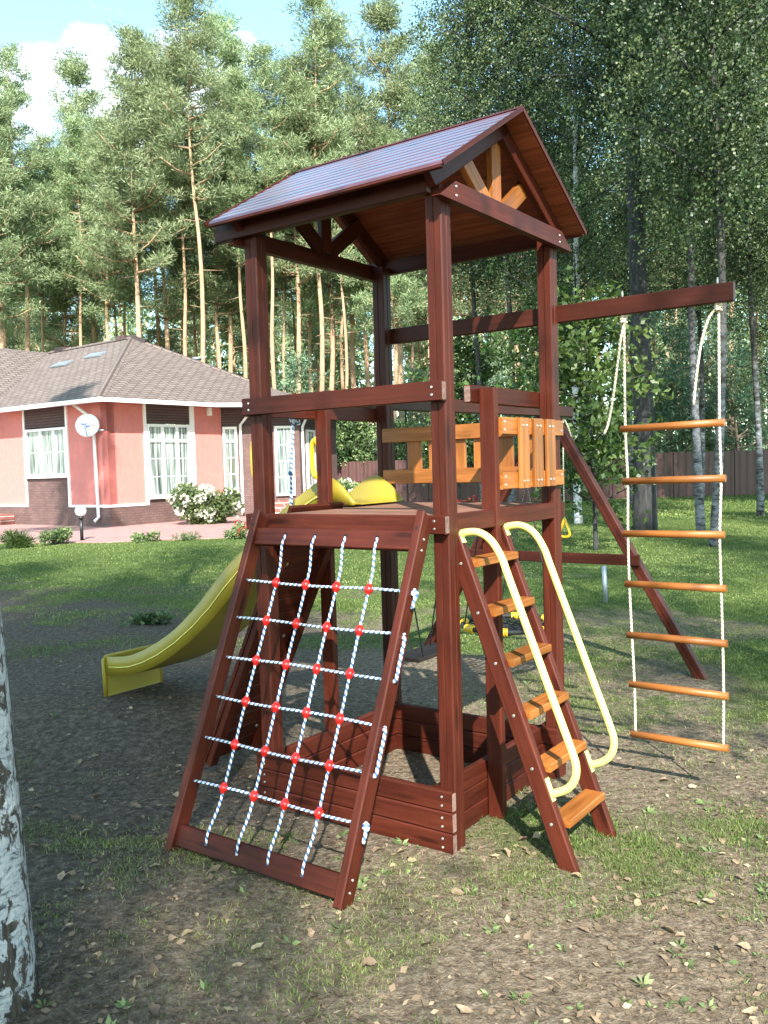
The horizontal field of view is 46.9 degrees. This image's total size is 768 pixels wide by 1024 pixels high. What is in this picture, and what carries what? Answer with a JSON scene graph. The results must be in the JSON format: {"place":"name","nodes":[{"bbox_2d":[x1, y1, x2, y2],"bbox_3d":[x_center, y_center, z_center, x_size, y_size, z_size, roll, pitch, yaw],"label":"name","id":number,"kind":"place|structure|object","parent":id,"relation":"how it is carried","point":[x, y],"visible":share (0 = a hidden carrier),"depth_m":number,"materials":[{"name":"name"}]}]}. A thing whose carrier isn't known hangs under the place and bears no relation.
{"place":"outdoors","nodes":[
{"label":"outdoors","id":0,"kind":"place"},
{"bbox_2d":[0,516,248,543],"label":"path","id":1,"kind":"structure","parent":0,"point":[92,534],"depth_m":27.25,"materials":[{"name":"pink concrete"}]},
{"bbox_2d":[75,506,86,539],"bbox_3d":[-8.135,0.307,23.784,0.297,0.960,0.297,-2,3,0],"label":"garden lamp","id":2,"kind":"object","parent":1,"relation":"on","point":[80,512],"visible":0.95,"depth_m":23.72,"materials":[{"name":"white glass"}]},
{"bbox_2d":[0,495,767,1023],"bbox_3d":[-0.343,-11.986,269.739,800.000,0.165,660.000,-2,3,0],"label":"ground","id":3,"kind":"structure","parent":0,"point":[158,737],"depth_m":4.18,"materials":[{"name":"soil"}]},
{"bbox_2d":[0,606,38,1023],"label":"old birch","id":4,"kind":"object","parent":3,"relation":"on","point":[19,982],"visible":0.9,"depth_m":2.92,"materials":[{"name":"white plant"}]},
{"bbox_2d":[0,525,39,548],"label":"bush","id":5,"kind":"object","parent":3,"relation":"on","point":[15,540],"depth_m":21.87,"materials":[{"name":"green plant"}]},
{"bbox_2d":[0,92,56,348],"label":"pine tree","id":6,"kind":"object","parent":3,"relation":"on","point":[19,289],"visible":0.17,"depth_m":51.38,"materials":[{"name":"green plant"}]},
{"bbox_2d":[0,89,59,347],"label":"pine tree","id":7,"kind":"object","parent":3,"relation":"on","point":[9,212],"visible":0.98,"depth_m":46.43,"materials":[{"name":"green plant"}]},
{"bbox_2d":[5,212,56,352],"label":"pine tree","id":8,"kind":"object","parent":3,"relation":"on","point":[16,340],"visible":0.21,"depth_m":64.29,"materials":[{"name":"green plant"}]},
{"bbox_2d":[0,38,78,474],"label":"pine tree","id":9,"kind":"object","parent":3,"relation":"on","point":[19,99],"visible":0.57,"depth_m":49.64,"materials":[{"name":"green plant"}]},
{"bbox_2d":[21,132,61,350],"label":"pine tree","id":10,"kind":"object","parent":3,"relation":"on","point":[44,141],"visible":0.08,"depth_m":58.16,"materials":[{"name":"green plant"}]},
{"bbox_2d":[13,145,73,351],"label":"pine tree","id":11,"kind":"object","parent":3,"relation":"on","point":[35,176],"visible":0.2,"depth_m":54.18,"materials":[{"name":"green plant"}]},
{"bbox_2d":[36,526,72,544],"bbox_3d":[-8.501,0.616,22.816,0.669,0.542,0.919,1,4,42],"label":"shrub","id":12,"kind":"object","parent":3,"relation":"on","point":[59,536],"visible":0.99,"depth_m":22.77,"materials":[{"name":"green plant"}]},
{"bbox_2d":[19,158,111,352],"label":"pine tree","id":13,"kind":"object","parent":3,"relation":"on","point":[62,322],"visible":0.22,"depth_m":56.19,"materials":[{"name":"green plant"}]},
{"bbox_2d":[36,107,109,345],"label":"pine tree","id":14,"kind":"object","parent":3,"relation":"on","point":[74,123],"visible":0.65,"depth_m":51.51,"materials":[{"name":"green plant"}]},
{"bbox_2d":[22,42,161,343],"bbox_3d":[-18.395,-14.746,56.135,8.652,28.918,8.475,-4,4,-43],"label":"pine tree","id":15,"kind":"object","parent":3,"relation":"on","point":[72,69],"visible":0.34,"depth_m":55.06,"materials":[{"name":"green plant"}]},
{"bbox_2d":[51,108,154,340],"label":"pine tree","id":16,"kind":"object","parent":3,"relation":"on","point":[110,288],"visible":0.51,"depth_m":49.48,"materials":[{"name":"green plant"}]},
{"bbox_2d":[90,135,155,334],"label":"pine tree","id":17,"kind":"object","parent":3,"relation":"on","point":[124,315],"visible":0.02,"depth_m":55.35,"materials":[{"name":"green plant"}]},
{"bbox_2d":[72,17,205,337],"bbox_3d":[-12.831,-13.019,46.943,6.496,26.003,7.220,-3,3,-29],"label":"pine tree","id":18,"kind":"object","parent":3,"relation":"on","point":[135,91],"visible":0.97,"depth_m":46.09,"materials":[{"name":"green plant"}]},
{"bbox_2d":[108,31,181,346],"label":"pine tree","id":19,"kind":"object","parent":3,"relation":"on","point":[158,339],"visible":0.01,"depth_m":58.36,"materials":[{"name":"green plant"}]},
{"bbox_2d":[130,529,160,542],"bbox_3d":[-6.167,0.657,22.861,0.759,0.414,0.573,-4,4,-36],"label":"plant","id":20,"kind":"object","parent":3,"relation":"on","point":[141,537],"visible":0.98,"depth_m":22.78,"materials":[{"name":"green plant"}]},
{"bbox_2d":[121,610,175,626],"bbox_3d":[-2.728,1.259,10.298,0.615,0.245,0.360,-2,3,0],"label":"weed clump","id":21,"kind":"object","parent":3,"relation":"on","point":[154,617],"visible":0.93,"depth_m":10.27,"materials":[{"name":"green plant"}]},
{"bbox_2d":[102,74,227,424],"bbox_3d":[-12.462,-12.544,51.302,7.204,24.583,7.355,0,4,35],"label":"pine tree","id":22,"kind":"object","parent":3,"relation":"on","point":[175,288],"visible":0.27,"depth_m":50.47,"materials":[{"name":"green plant"}]},
{"bbox_2d":[116,52,220,355],"bbox_3d":[-11.440,-12.739,48.817,5.904,25.163,5.452,-4,4,-37],"label":"pine tree","id":23,"kind":"object","parent":3,"relation":"on","point":[180,211],"visible":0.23,"depth_m":48.66,"materials":[{"name":"green plant"}]},
{"bbox_2d":[0,334,337,526],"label":"house","id":24,"kind":"structure","parent":3,"relation":"on","point":[134,468],"depth_m":32.00,"materials":[{"name":"pink paint"}]},
{"bbox_2d":[24,427,67,478],"bbox_3d":[-12.024,-2.085,31.445,2.580,1.760,0.190,1,4,37],"label":"window","id":25,"kind":"structure","parent":24,"relation":"in","point":[45,449],"depth_m":31.49,"materials":[{"name":"white glass"}]},
{"bbox_2d":[75,414,116,436],"bbox_3d":[-9.555,-2.882,29.396,1.229,0.774,0.548,-4,4,-44],"label":"satellite dish","id":26,"kind":"object","parent":24,"relation":"attached to","point":[86,425],"visible":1,"depth_m":29.27,"materials":[{"name":"white metal"}]},
{"bbox_2d":[146,424,191,498],"bbox_3d":[-7.589,-1.798,31.391,0.190,2.600,2.000,1,4,37],"label":"window","id":27,"kind":"structure","parent":24,"relation":"in","point":[169,450],"depth_m":31.34,"materials":[{"name":"white glass"}]},
{"bbox_2d":[222,427,240,493],"bbox_3d":[-5.802,-1.946,33.491,0.630,2.540,0.190,-2,3,-15],"label":"window","id":28,"kind":"structure","parent":24,"relation":"in","point":[230,452],"depth_m":33.47,"materials":[{"name":"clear glass"}]},
{"bbox_2d":[274,426,295,495],"bbox_3d":[-3.817,-1.965,34.028,0.740,2.670,0.110,-2,3,-15],"label":"window","id":29,"kind":"structure","parent":24,"relation":"in","point":[282,434],"depth_m":34.02,"materials":[{"name":"white glass"}]},
{"bbox_2d":[305,430,316,488],"bbox_3d":[-2.815,-2.129,35.802,0.190,2.340,1.840,-1,3,14],"label":"window","id":30,"kind":"structure","parent":24,"relation":"in","point":[309,434],"depth_m":35.01,"materials":[{"name":"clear glass"}]},
{"bbox_2d":[134,208,219,424],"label":"pine tree","id":31,"kind":"object","parent":3,"relation":"on","point":[174,343],"visible":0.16,"depth_m":69.00,"materials":[{"name":"green plant"}]},
{"bbox_2d":[134,0,249,362],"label":"pine tree","id":32,"kind":"object","parent":3,"relation":"on","point":[184,52],"visible":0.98,"depth_m":45.55,"materials":[{"name":"green plant"}]},
{"bbox_2d":[165,180,226,356],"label":"pine tree","id":33,"kind":"object","parent":3,"relation":"on","point":[195,341],"visible":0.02,"depth_m":57.40,"materials":[{"name":"green plant"}]},
{"bbox_2d":[165,480,244,523],"bbox_3d":[-5.884,-0.258,29.557,2.570,1.662,1.875,-2,3,0],"label":"hydrangea","id":34,"kind":"object","parent":3,"relation":"on","point":[195,503],"visible":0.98,"depth_m":29.21,"materials":[{"name":"white plant"}]},
{"bbox_2d":[166,109,253,368],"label":"pine tree","id":35,"kind":"object","parent":3,"relation":"on","point":[223,263],"visible":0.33,"depth_m":51.94,"materials":[{"name":"green plant"}]},
{"bbox_2d":[187,234,245,367],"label":"pine tree","id":36,"kind":"object","parent":3,"relation":"on","point":[211,332],"visible":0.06,"depth_m":74.15,"materials":[{"name":"green plant"}]},
{"bbox_2d":[174,3,259,372],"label":"pine tree","id":37,"kind":"object","parent":3,"relation":"on","point":[228,56],"visible":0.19,"depth_m":52.09,"materials":[{"name":"green plant"}]},
{"bbox_2d":[184,62,266,377],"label":"pine tree","id":38,"kind":"object","parent":3,"relation":"on","point":[238,154],"visible":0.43,"depth_m":49.12,"materials":[{"name":"green plant"}]},
{"bbox_2d":[222,520,247,539],"bbox_3d":[-3.855,0.494,23.037,0.653,0.582,0.647,-2,3,0],"label":"rose bush","id":39,"kind":"object","parent":3,"relation":"on","point":[238,531],"visible":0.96,"depth_m":22.93,"materials":[{"name":"green plant"}]},
{"bbox_2d":[205,166,295,364],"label":"pine tree","id":40,"kind":"object","parent":3,"relation":"on","point":[236,324],"visible":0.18,"depth_m":54.86,"materials":[{"name":"green plant"}]},
{"bbox_2d":[199,36,312,389],"bbox_3d":[-6.364,-12.855,47.786,5.914,25.210,5.462,-4,4,-44],"label":"pine tree","id":41,"kind":"object","parent":3,"relation":"on","point":[256,106],"visible":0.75,"depth_m":47.25,"materials":[{"name":"green plant"}]},
{"bbox_2d":[237,154,305,391],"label":"pine tree","id":42,"kind":"object","parent":3,"relation":"on","point":[280,289],"visible":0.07,"depth_m":52.38,"materials":[{"name":"green plant"}]},
{"bbox_2d":[267,245,325,390],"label":"pine tree","id":43,"kind":"object","parent":3,"relation":"on","point":[294,325],"visible":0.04,"depth_m":59.37,"materials":[{"name":"green plant"}]},
{"bbox_2d":[252,51,341,392],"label":"pine tree","id":44,"kind":"object","parent":3,"relation":"on","point":[281,266],"visible":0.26,"depth_m":49.04,"materials":[{"name":"green plant"}]},
{"bbox_2d":[253,0,356,391],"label":"pine tree","id":45,"kind":"object","parent":3,"relation":"on","point":[314,44],"visible":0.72,"depth_m":48.28,"materials":[{"name":"green plant"}]},
{"bbox_2d":[272,349,337,423],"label":"young pine","id":46,"kind":"object","parent":3,"relation":"on","point":[292,363],"visible":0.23,"depth_m":45.01,"materials":[{"name":"green plant"}]},
{"bbox_2d":[280,100,334,391],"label":"pine tree","id":47,"kind":"object","parent":3,"relation":"on","point":[309,339],"depth_m":55.40,"materials":[{"name":"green plant"}]},
{"bbox_2d":[270,80,371,390],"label":"pine tree","id":48,"kind":"object","parent":3,"relation":"on","point":[328,300],"visible":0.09,"depth_m":52.59,"materials":[{"name":"green plant"}]},
{"bbox_2d":[308,272,349,433],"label":"pine tree","id":49,"kind":"object","parent":3,"relation":"on","point":[332,286],"visible":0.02,"depth_m":65.38,"materials":[{"name":"green plant"}]},
{"bbox_2d":[309,115,365,388],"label":"pine tree","id":50,"kind":"object","parent":3,"relation":"on","point":[349,250],"visible":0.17,"depth_m":49.05,"materials":[{"name":"green plant"}]},
{"bbox_2d":[306,10,372,387],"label":"pine tree","id":51,"kind":"object","parent":3,"relation":"on","point":[347,58],"visible":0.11,"depth_m":54.60,"materials":[{"name":"green plant"}]},
{"bbox_2d":[329,70,384,424],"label":"pine tree","id":52,"kind":"object","parent":3,"relation":"on","point":[350,93],"visible":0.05,"depth_m":53.11,"materials":[{"name":"green plant"}]},
{"bbox_2d":[336,386,396,481],"bbox_3d":[-1.382,-3.041,42.180,4.791,5.812,4.691,-2,3,0],"label":"leafy bush","id":53,"kind":"object","parent":3,"relation":"on","point":[362,437],"visible":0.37,"depth_m":41.71,"materials":[{"name":"green plant"}]},
{"bbox_2d":[334,123,427,453],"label":"pine tree","id":54,"kind":"object","parent":3,"relation":"on","point":[409,308],"visible":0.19,"depth_m":49.30,"materials":[{"name":"green plant"}]},
{"bbox_2d":[332,0,433,455],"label":"pine tree","id":55,"kind":"object","parent":3,"relation":"on","point":[391,88],"visible":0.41,"depth_m":50.15,"materials":[{"name":"green plant"}]},
{"bbox_2d":[6,631,767,1023],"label":"leaf litter","id":56,"kind":"object","parent":3,"relation":"on","point":[428,1003],"visible":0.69,"depth_m":3.44,"materials":[{"name":"brown plant"}]},
{"bbox_2d":[7,253,767,476],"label":"distant wood","id":57,"kind":"object","parent":3,"relation":"on","point":[237,363],"visible":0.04,"depth_m":92.98,"materials":[{"name":"green plant"}]},
{"bbox_2d":[24,217,111,349],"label":"pine tree","id":58,"kind":"object","parent":57,"relation":"on","point":[74,335],"visible":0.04,"depth_m":71.21,"materials":[{"name":"green plant"}]},
{"bbox_2d":[221,278,296,361],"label":"pine tree","id":59,"kind":"object","parent":57,"relation":"on","point":[278,330],"visible":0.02,"depth_m":78.74,"materials":[{"name":"green plant"}]},
{"bbox_2d":[274,270,342,392],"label":"pine tree","id":60,"kind":"object","parent":57,"relation":"on","point":[314,333],"visible":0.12,"depth_m":70.56,"materials":[{"name":"green plant"}]},
{"bbox_2d":[301,272,373,388],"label":"pine tree","id":61,"kind":"object","parent":57,"relation":"on","point":[340,327],"visible":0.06,"depth_m":81.17,"materials":[{"name":"green plant"}]},
{"bbox_2d":[371,411,428,491],"bbox_3d":[0.959,-2.621,42.718,3.797,4.705,3.879,0,3,33],"label":"leafy bush","id":62,"kind":"object","parent":3,"relation":"on","point":[400,449],"visible":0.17,"depth_m":42.40,"materials":[{"name":"green plant"}]},
{"bbox_2d":[35,680,767,1023],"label":"weeds","id":63,"kind":"object","parent":3,"relation":"on","point":[495,930],"visible":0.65,"depth_m":3.30,"materials":[{"name":"green plant"}]},
{"bbox_2d":[391,284,426,418],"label":"pine tree","id":64,"kind":"object","parent":3,"relation":"on","point":[408,348],"visible":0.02,"depth_m":79.17,"materials":[{"name":"green plant"}]},
{"bbox_2d":[394,362,430,493],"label":"young pine","id":65,"kind":"object","parent":3,"relation":"on","point":[418,375],"visible":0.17,"depth_m":45.95,"materials":[{"name":"green plant"}]},
{"bbox_2d":[101,106,735,910],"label":"play tower","id":66,"kind":"structure","parent":3,"relation":"on","point":[437,204],"depth_m":4.42,"materials":[{"name":"brown wood"}]},
{"bbox_2d":[288,419,300,505],"bbox_3d":[-0.522,-0.311,4.996,0.081,0.545,0.118,0,4,36],"label":"climbing rope","id":67,"kind":"object","parent":66,"relation":"hanging from","point":[293,422],"visible":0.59,"depth_m":4.96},
{"bbox_2d":[403,411,436,662],"bbox_3d":[0.274,0.148,6.140,0.215,1.696,0.520,0,4,36],"label":"board swing","id":68,"kind":"object","parent":66,"relation":"hanging from","point":[422,653],"visible":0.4,"depth_m":6.03,"materials":[{"name":"brown wood"}]},
{"bbox_2d":[460,416,543,636],"bbox_3d":[0.997,0.092,7.146,0.812,1.747,0.813,0,4,36],"label":"net swing","id":69,"kind":"object","parent":66,"relation":"hanging from","point":[508,629],"visible":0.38,"depth_m":7.27,"materials":[{"name":"yellow plastic"}]},
{"bbox_2d":[561,418,571,537],"bbox_3d":[1.650,-0.304,8.026,0.149,1.087,0.060,0,4,36],"label":"gym ring","id":70,"kind":"object","parent":66,"relation":"hanging from","point":[564,520],"visible":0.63,"depth_m":8.02,"materials":[{"name":"yellow plastic"}]},
{"bbox_2d":[603,277,728,752],"bbox_3d":[1.462,0.029,4.635,0.638,2.396,0.050,0,4,36],"label":"rope ladder","id":71,"kind":"object","parent":66,"relation":"hanging from","point":[722,643],"visible":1,"depth_m":4.60,"materials":[{"name":"brown wood"}]},
{"bbox_2d":[397,31,462,140],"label":"pine tree","id":72,"kind":"object","parent":3,"relation":"on","point":[419,68],"visible":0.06,"depth_m":48.38,"materials":[{"name":"green plant"}]},
{"bbox_2d":[395,266,469,454],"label":"pine tree","id":73,"kind":"object","parent":3,"relation":"on","point":[426,315],"visible":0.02,"depth_m":52.41,"materials":[{"name":"green plant"}]},
{"bbox_2d":[419,262,495,422],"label":"pine tree","id":74,"kind":"object","parent":3,"relation":"on","point":[463,310],"visible":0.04,"depth_m":57.34,"materials":[{"name":"green plant"}]},
{"bbox_2d":[403,312,528,499],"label":"oak sapling","id":75,"kind":"object","parent":3,"relation":"on","point":[486,368],"visible":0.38,"depth_m":33.48,"materials":[{"name":"green plant"}]},
{"bbox_2d":[390,0,563,501],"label":"birch tree","id":76,"kind":"object","parent":3,"relation":"on","point":[474,299],"visible":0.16,"depth_m":32.09,"materials":[{"name":"green plant"}]},
{"bbox_2d":[467,349,508,456],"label":"young pine","id":77,"kind":"object","parent":3,"relation":"on","point":[492,384],"visible":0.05,"depth_m":46.81,"materials":[{"name":"green plant"}]},
{"bbox_2d":[359,0,618,501],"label":"birch tree","id":78,"kind":"object","parent":3,"relation":"on","point":[483,7],"visible":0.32,"depth_m":28.05,"materials":[{"name":"green plant"}]},
{"bbox_2d":[461,105,570,416],"bbox_3d":[8.287,-13.077,54.572,7.216,24.119,7.068,0,3,33],"label":"pine tree","id":79,"kind":"object","parent":3,"relation":"on","point":[488,304],"visible":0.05,"depth_m":54.52,"materials":[{"name":"green plant"}]},
{"bbox_2d":[431,0,656,501],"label":"birch tree","id":80,"kind":"object","parent":3,"relation":"on","point":[560,152],"visible":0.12,"depth_m":28.88,"materials":[{"name":"green plant"}]},
{"bbox_2d":[454,268,633,495],"bbox_3d":[5.277,-3.516,26.390,5.188,7.703,5.299,0,3,33],"label":"oak sapling","id":81,"kind":"object","parent":3,"relation":"on","point":[483,349],"visible":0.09,"depth_m":26.20,"materials":[{"name":"green plant"}]},
{"bbox_2d":[337,450,767,501],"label":"fence","id":82,"kind":"object","parent":3,"relation":"on","point":[739,470],"visible":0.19,"depth_m":40.50,"materials":[{"name":"brown wood"}]},
{"bbox_2d":[430,0,698,523],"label":"birch tree","id":83,"kind":"object","parent":3,"relation":"on","point":[575,258],"visible":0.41,"depth_m":24.36,"materials":[{"name":"green plant"}]},
{"bbox_2d":[479,265,678,549],"bbox_3d":[3.846,-1.982,17.071,3.872,5.629,3.791,-2,3,0],"label":"oak sapling","id":84,"kind":"object","parent":3,"relation":"on","point":[594,449],"visible":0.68,"depth_m":17.04,"materials":[{"name":"green plant"}]},
{"bbox_2d":[557,129,616,414],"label":"pine tree","id":85,"kind":"object","parent":3,"relation":"on","point":[587,237],"visible":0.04,"depth_m":50.91,"materials":[{"name":"green plant"}]},
{"bbox_2d":[602,566,607,602],"bbox_3d":[2.737,0.922,10.965,0.074,0.512,0.054,-2,3,0],"label":"garden stake","id":86,"kind":"object","parent":3,"relation":"on","point":[604,582],"visible":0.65,"depth_m":10.94,"materials":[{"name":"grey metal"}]},
{"bbox_2d":[506,0,767,529],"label":"broadleaf tree","id":87,"kind":"object","parent":3,"relation":"on","point":[645,495],"visible":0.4,"depth_m":21.78,"materials":[{"name":"green plant"}]},
{"bbox_2d":[587,288,691,452],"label":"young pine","id":88,"kind":"object","parent":3,"relation":"on","point":[670,413],"visible":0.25,"depth_m":42.61,"materials":[{"name":"green plant"}]},
{"bbox_2d":[555,0,732,502],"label":"birch tree","id":89,"kind":"object","parent":3,"relation":"on","point":[652,245],"visible":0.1,"depth_m":34.96,"materials":[{"name":"green plant"}]},
{"bbox_2d":[547,0,767,530],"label":"birch tree","id":90,"kind":"object","parent":3,"relation":"on","point":[700,523],"visible":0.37,"depth_m":19.56,"materials":[{"name":"green plant"}]},
{"bbox_2d":[556,0,767,546],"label":"birch tree","id":91,"kind":"object","parent":3,"relation":"on","point":[717,142],"visible":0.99,"depth_m":16.68,"materials":[{"name":"green plant"}]},
{"bbox_2d":[653,355,705,452],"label":"tree","id":92,"kind":"object","parent":3,"relation":"on","point":[688,388],"visible":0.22,"depth_m":43.39,"materials":[{"name":"green plant"}]},
{"bbox_2d":[646,172,712,451],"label":"pine tree","id":93,"kind":"object","parent":3,"relation":"on","point":[668,271],"visible":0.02,"depth_m":53.33,"materials":[{"name":"green plant"}]},
{"bbox_2d":[652,321,716,452],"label":"tree","id":94,"kind":"object","parent":3,"relation":"on","point":[679,367],"visible":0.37,"depth_m":42.71,"materials":[{"name":"green plant"}]},
{"bbox_2d":[615,15,767,498],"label":"birch tree","id":95,"kind":"object","parent":3,"relation":"on","point":[699,318],"visible":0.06,"depth_m":36.39,"materials":[{"name":"green plant"}]},
{"bbox_2d":[617,1,767,515],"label":"birch tree","id":96,"kind":"object","parent":3,"relation":"on","point":[748,272],"visible":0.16,"depth_m":25.58,"materials":[{"name":"green plant"}]},
{"bbox_2d":[661,305,745,451],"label":"tree","id":97,"kind":"object","parent":3,"relation":"on","point":[707,372],"visible":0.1,"depth_m":46.65,"materials":[{"name":"green plant"}]},
{"bbox_2d":[658,0,767,244],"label":"birch tree","id":98,"kind":"object","parent":3,"relation":"on","point":[761,68],"visible":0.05,"depth_m":20.71,"materials":[{"name":"green plant"}]},
{"bbox_2d":[681,30,767,409],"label":"birch tree","id":99,"kind":"object","parent":3,"relation":"on","point":[760,339],"visible":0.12,"depth_m":31.38,"materials":[{"name":"green plant"}]},
{"bbox_2d":[688,305,767,451],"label":"tree","id":100,"kind":"object","parent":3,"relation":"on","point":[712,415],"visible":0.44,"depth_m":42.99,"materials":[{"name":"green plant"}]},
{"bbox_2d":[699,343,767,450],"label":"tree","id":101,"kind":"object","parent":3,"relation":"on","point":[728,423],"visible":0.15,"depth_m":45.05,"materials":[{"name":"green plant"}]},
{"bbox_2d":[739,348,767,449],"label":"young pine","id":102,"kind":"object","parent":3,"relation":"on","point":[762,398],"visible":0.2,"depth_m":44.09,"materials":[{"name":"green plant"}]},
{"bbox_2d":[0,494,767,1023],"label":"grass","id":103,"kind":"structure","parent":0,"point":[612,584],"depth_m":8.56,"materials":[{"name":"green plant"}]},
{"bbox_2d":[0,0,767,457],"label":"sky","id":104,"kind":"structure","parent":0,"point":[39,25],"materials":[{"name":"white"}]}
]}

